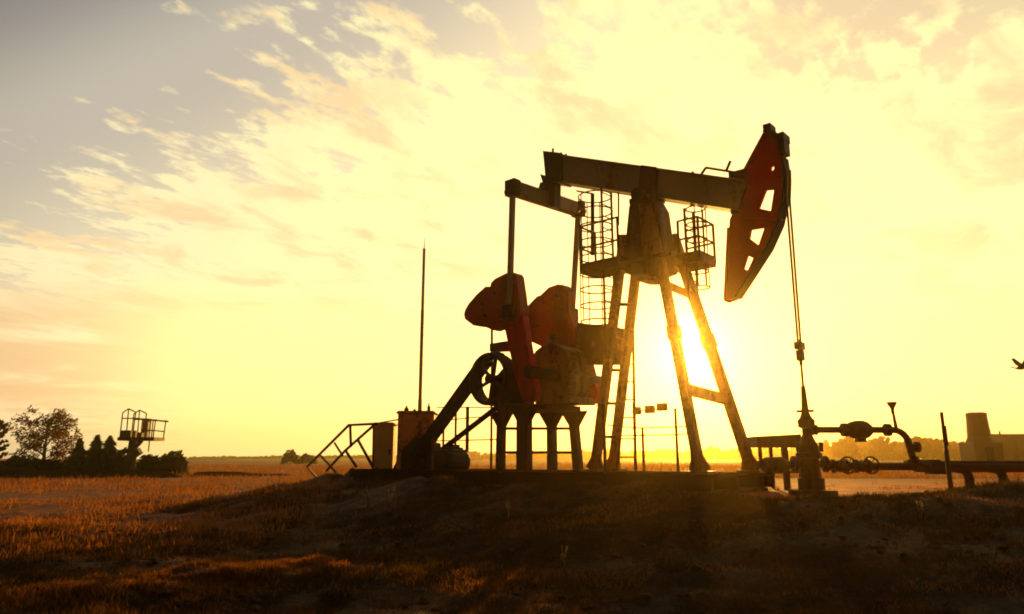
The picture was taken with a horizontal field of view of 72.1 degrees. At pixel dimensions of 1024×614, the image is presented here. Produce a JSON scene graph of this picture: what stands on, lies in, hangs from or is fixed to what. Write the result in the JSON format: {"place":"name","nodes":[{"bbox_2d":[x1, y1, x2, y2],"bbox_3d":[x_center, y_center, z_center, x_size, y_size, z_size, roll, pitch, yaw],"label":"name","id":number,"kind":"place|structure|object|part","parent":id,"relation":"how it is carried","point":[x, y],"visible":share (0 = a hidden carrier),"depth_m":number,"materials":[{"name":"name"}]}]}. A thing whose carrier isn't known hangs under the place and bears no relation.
{"place":"outdoors","nodes":[
{"label":"outdoors","id":0,"kind":"place"},
{"bbox_2d":[117,471,809,572],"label":"slope grass","id":1,"kind":"structure","parent":0,"point":[199,503],"depth_m":12.64,"materials":[{"name":"brown plant"}]},
{"bbox_2d":[0,458,1023,613],"bbox_3d":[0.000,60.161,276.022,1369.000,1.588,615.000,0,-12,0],"label":"ground","id":2,"kind":"structure","parent":0,"point":[848,486],"depth_m":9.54,"materials":[{"name":"brown plant"}]},
{"bbox_2d":[0,419,9,458],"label":"bare tree","id":3,"kind":"object","parent":2,"relation":"on","point":[3,426],"visible":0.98,"depth_m":63.12,"materials":[{"name":"brown plant"}]},
{"bbox_2d":[0,455,66,471],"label":"hedge","id":4,"kind":"object","parent":2,"relation":"on","point":[14,461],"visible":0.66,"depth_m":56.46,"materials":[{"name":"green plant"}]},
{"bbox_2d":[6,405,85,462],"bbox_3d":[-42.818,12.348,64.799,6.432,6.421,6.791,3,-12,-14],"label":"bare tree","id":5,"kind":"object","parent":2,"relation":"on","point":[57,430],"visible":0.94,"depth_m":64.25,"materials":[{"name":"brown plant"}]},
{"bbox_2d":[62,452,88,467],"bbox_3d":[-36.260,13.151,58.544,2.510,2.065,1.676,0,-12,0],"label":"bush","id":6,"kind":"object","parent":2,"relation":"on","point":[74,460],"visible":0.5,"depth_m":58.23,"materials":[{"name":"green plant"}]},
{"bbox_2d":[70,438,85,457],"bbox_3d":[-36.813,12.808,59.679,2.460,3.380,2.422,0,-12,0],"label":"spruce tree","id":7,"kind":"object","parent":2,"relation":"on","point":[79,447],"visible":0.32,"depth_m":59.63,"materials":[{"name":"green plant"}]},
{"bbox_2d":[0,467,181,477],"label":"earth bank","id":8,"kind":"structure","parent":2,"relation":"on","point":[35,473],"depth_m":51.00,"materials":[{"name":"soil"}]},
{"bbox_2d":[83,434,102,468],"bbox_3d":[-35.394,12.650,59.702,3.394,3.701,3.404,0,-12,0],"label":"spruce tree","id":9,"kind":"object","parent":2,"relation":"on","point":[95,447],"visible":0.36,"depth_m":59.46,"materials":[{"name":"green plant"}]},
{"bbox_2d":[80,453,119,470],"bbox_3d":[-34.293,13.225,58.808,3.670,2.041,2.292,0,-12,0],"label":"bush","id":10,"kind":"object","parent":2,"relation":"on","point":[98,462],"visible":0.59,"depth_m":58.19,"materials":[{"name":"green plant"}]},
{"bbox_2d":[94,435,117,470],"bbox_3d":[-34.326,12.688,59.658,3.293,3.604,3.292,0,-12,0],"label":"spruce tree","id":11,"kind":"object","parent":2,"relation":"on","point":[110,449],"visible":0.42,"depth_m":59.47,"materials":[{"name":"green plant"}]},
{"bbox_2d":[109,447,127,469],"bbox_3d":[-32.853,13.031,59.081,2.160,2.526,1.483,0,-12,0],"label":"bush","id":12,"kind":"object","parent":2,"relation":"on","point":[118,456],"visible":0.47,"depth_m":58.83,"materials":[{"name":"green plant"}]},
{"bbox_2d":[117,408,168,469],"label":"service tower","id":13,"kind":"structure","parent":2,"relation":"on","point":[134,438],"depth_m":56.51,"materials":[{"name":"metal"}]},
{"bbox_2d":[135,454,163,470],"bbox_3d":[-29.855,13.117,58.043,2.708,1.928,1.744,0,-12,0],"label":"bush","id":14,"kind":"object","parent":2,"relation":"on","point":[148,462],"visible":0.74,"depth_m":57.52,"materials":[{"name":"green plant"}]},
{"bbox_2d":[157,450,189,474],"bbox_3d":[-28.254,13.043,58.572,2.598,2.292,1.724,0,-12,0],"label":"bush","id":15,"kind":"object","parent":2,"relation":"on","point":[171,461],"visible":0.82,"depth_m":58.16,"materials":[{"name":"green plant"}]},
{"bbox_2d":[0,552,414,613],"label":"rise grass","id":16,"kind":"structure","parent":2,"relation":"on","point":[165,572],"depth_m":7.92,"materials":[{"name":"brown plant"}]},
{"bbox_2d":[191,471,290,475],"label":"earth bank","id":17,"kind":"structure","parent":2,"relation":"on","point":[229,473],"depth_m":55.08,"materials":[{"name":"soil"}]},
{"bbox_2d":[280,449,299,463],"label":"bush","id":18,"kind":"object","parent":2,"relation":"on","point":[291,456],"visible":0.95,"depth_m":146.18,"materials":[{"name":"green plant"}]},
{"bbox_2d":[186,455,396,459],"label":"woods","id":19,"kind":"object","parent":2,"relation":"on","point":[222,457],"visible":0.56,"depth_m":491.03,"materials":[{"name":"green plant"}]},
{"bbox_2d":[298,453,316,463],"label":"bush","id":20,"kind":"object","parent":2,"relation":"on","point":[305,458],"visible":0.79,"depth_m":155.74,"materials":[{"name":"green plant"}]},
{"bbox_2d":[374,422,397,467],"bbox_3d":[-3.884,4.409,21.442,0.721,1.732,0.740,0,-12,0],"label":"control cabinet","id":21,"kind":"object","parent":2,"relation":"on","point":[385,434],"visible":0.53,"depth_m":21.20,"materials":[{"name":"metal"}]},
{"bbox_3d":[-3.884,4.312,21.129,0.501,1.192,0.067,0,-12,0],"label":"door","id":22,"kind":"part","parent":21,"relation":"part of","materials":[{"name":"paint"}]},
{"bbox_2d":[388,486,395,509],"bbox_3d":[-2.364,3.775,13.734,0.110,0.534,0.168,-4,-13,16],"label":"weed plant","id":23,"kind":"object","parent":2,"relation":"on","point":[390,499],"visible":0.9,"depth_m":13.72,"materials":[{"name":"plant"}]},
{"bbox_2d":[396,403,437,468],"bbox_3d":[-2.839,4.038,21.061,1.191,2.297,1.040,0,-12,0],"label":"control cabinet","id":24,"kind":"object","parent":2,"relation":"on","point":[413,424],"visible":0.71,"depth_m":20.70,"materials":[{"name":"metal"}]},
{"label":"door","id":25,"kind":"part","parent":24,"relation":"part of","materials":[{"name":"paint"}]},
{"bbox_2d":[418,238,425,410],"bbox_3d":[-3.510,2.111,27.158,0.400,9.973,0.400,0,-12,0],"label":"lightning mast","id":26,"kind":"object","parent":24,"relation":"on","point":[421,343],"visible":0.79,"depth_m":27.33,"materials":[{"name":"metal"}]},
{"bbox_2d":[505,501,509,517],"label":"weed plant","id":27,"kind":"object","parent":2,"relation":"on","point":[507,506],"visible":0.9,"depth_m":12.10,"materials":[{"name":"plant"}]},
{"bbox_2d":[0,460,1023,559],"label":"dry grass","id":28,"kind":"structure","parent":2,"relation":"on","point":[629,466],"depth_m":22.65,"materials":[{"name":"brown plant"}]},
{"bbox_2d":[0,482,1023,613],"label":"soil clods","id":29,"kind":"object","parent":2,"relation":"on","point":[422,599],"visible":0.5,"depth_m":8.95,"materials":[{"name":"brown soil"}]},
{"bbox_2d":[306,401,774,494],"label":"steel deck","id":30,"kind":"structure","parent":2,"relation":"on","point":[501,476],"depth_m":16.31,"materials":[{"name":"metal"}]},
{"bbox_2d":[393,123,804,474],"bbox_3d":[1.288,-0.077,18.095,11.989,8.785,3.055,-11,-16,41],"label":"oil pump jack","id":31,"kind":"object","parent":30,"relation":"on","point":[557,367],"visible":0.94,"depth_m":16.83,"materials":[{"name":"paint"}]},
{"bbox_2d":[560,545,567,567],"bbox_3d":[0.650,3.119,8.753,0.102,0.305,0.092,0,-12,0],"label":"weed plant","id":32,"kind":"object","parent":2,"relation":"on","point":[562,556],"visible":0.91,"depth_m":8.75,"materials":[{"name":"plant"}]},
{"bbox_2d":[469,449,690,459],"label":"woods","id":33,"kind":"object","parent":2,"relation":"on","point":[656,454],"visible":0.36,"depth_m":413.18,"materials":[{"name":"green plant"}]},
{"bbox_2d":[703,446,796,459],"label":"woods","id":34,"kind":"object","parent":2,"relation":"on","point":[712,453],"visible":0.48,"depth_m":295.56,"materials":[{"name":"green plant"}]},
{"bbox_2d":[747,434,800,489],"bbox_3d":[5.897,3.531,15.811,1.025,1.301,0.900,0,-12,0],"label":"valve shelter","id":35,"kind":"object","parent":2,"relation":"on","point":[784,443],"visible":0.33,"depth_m":15.48,"materials":[{"name":"metal"}]},
{"bbox_2d":[788,386,837,495],"bbox_3d":[5.706,2.608,13.546,0.690,2.158,0.680,0,-12,0],"label":"well head","id":36,"kind":"object","parent":2,"relation":"on","point":[809,463],"visible":0.98,"depth_m":13.34},
{"bbox_2d":[824,436,861,459],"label":"tree","id":37,"kind":"object","parent":2,"relation":"on","point":[846,446],"visible":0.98,"depth_m":165.86,"materials":[{"name":"green plant"}]},
{"bbox_2d":[868,436,896,460],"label":"tree","id":38,"kind":"object","parent":2,"relation":"on","point":[882,449],"visible":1,"depth_m":185.35,"materials":[{"name":"green plant"}]},
{"bbox_2d":[756,456,1023,487],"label":"pipeline","id":39,"kind":"object","parent":2,"relation":"on","point":[966,469],"visible":0.9,"depth_m":13.36,"materials":[{"name":"paint"}]},
{"bbox_2d":[812,402,921,463],"bbox_3d":[6.799,2.426,13.564,2.056,1.176,0.370,0,-12,0],"label":"flow line","id":40,"kind":"object","parent":39,"relation":"on","point":[860,431],"visible":0.98,"depth_m":13.49,"materials":[{"name":"paint"}]},
{"bbox_2d":[816,437,964,459],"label":"woods","id":41,"kind":"object","parent":2,"relation":"on","point":[897,452],"visible":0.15,"depth_m":225.95,"materials":[{"name":"green plant"}]},
{"bbox_2d":[903,436,931,459],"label":"tree","id":42,"kind":"object","parent":2,"relation":"on","point":[923,453],"visible":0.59,"depth_m":175.47,"materials":[{"name":"green plant"}]},
{"bbox_2d":[915,500,923,520],"bbox_3d":[5.471,2.729,9.431,0.067,0.329,0.101,7,-14,-31],"label":"weed plant","id":43,"kind":"object","parent":2,"relation":"on","point":[921,508],"visible":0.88,"depth_m":9.43,"materials":[{"name":"plant"}]},
{"bbox_2d":[925,438,952,459],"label":"tree","id":44,"kind":"object","parent":2,"relation":"on","point":[936,451],"visible":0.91,"depth_m":195.06,"materials":[{"name":"green plant"}]},
{"bbox_2d":[940,412,952,488],"bbox_3d":[7.502,2.620,12.120,0.080,1.601,0.080,0,-12,0],"label":"marker post","id":45,"kind":"object","parent":2,"relation":"on","point":[946,455],"visible":0.88,"depth_m":12.12,"materials":[{"name":"metal"}]},
{"bbox_2d":[958,412,1004,460],"bbox_3d":[40.534,11.661,60.903,2.490,5.005,2.310,0,-12,0],"label":"storage tank","id":46,"kind":"object","parent":2,"relation":"on","point":[979,444],"visible":0.88,"depth_m":60.25,"materials":[{"name":"metal"}]},
{"bbox_2d":[990,431,1023,460],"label":"long shed","id":47,"kind":"structure","parent":2,"relation":"on","point":[1013,445],"depth_m":127.60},
{"bbox_2d":[0,0,1023,458],"label":"sky","id":48,"kind":"structure","parent":0,"point":[216,216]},
{"bbox_2d":[714,479,996,498],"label":"sparse grass","id":49,"kind":"structure","parent":0,"point":[879,487],"depth_m":15.86,"materials":[{"name":"brown plant"}]},
{"bbox_2d":[1011,358,1023,369],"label":"bird","id":50,"kind":"object","parent":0,"point":[1019,364],"visible":1,"depth_m":26.18}
]}

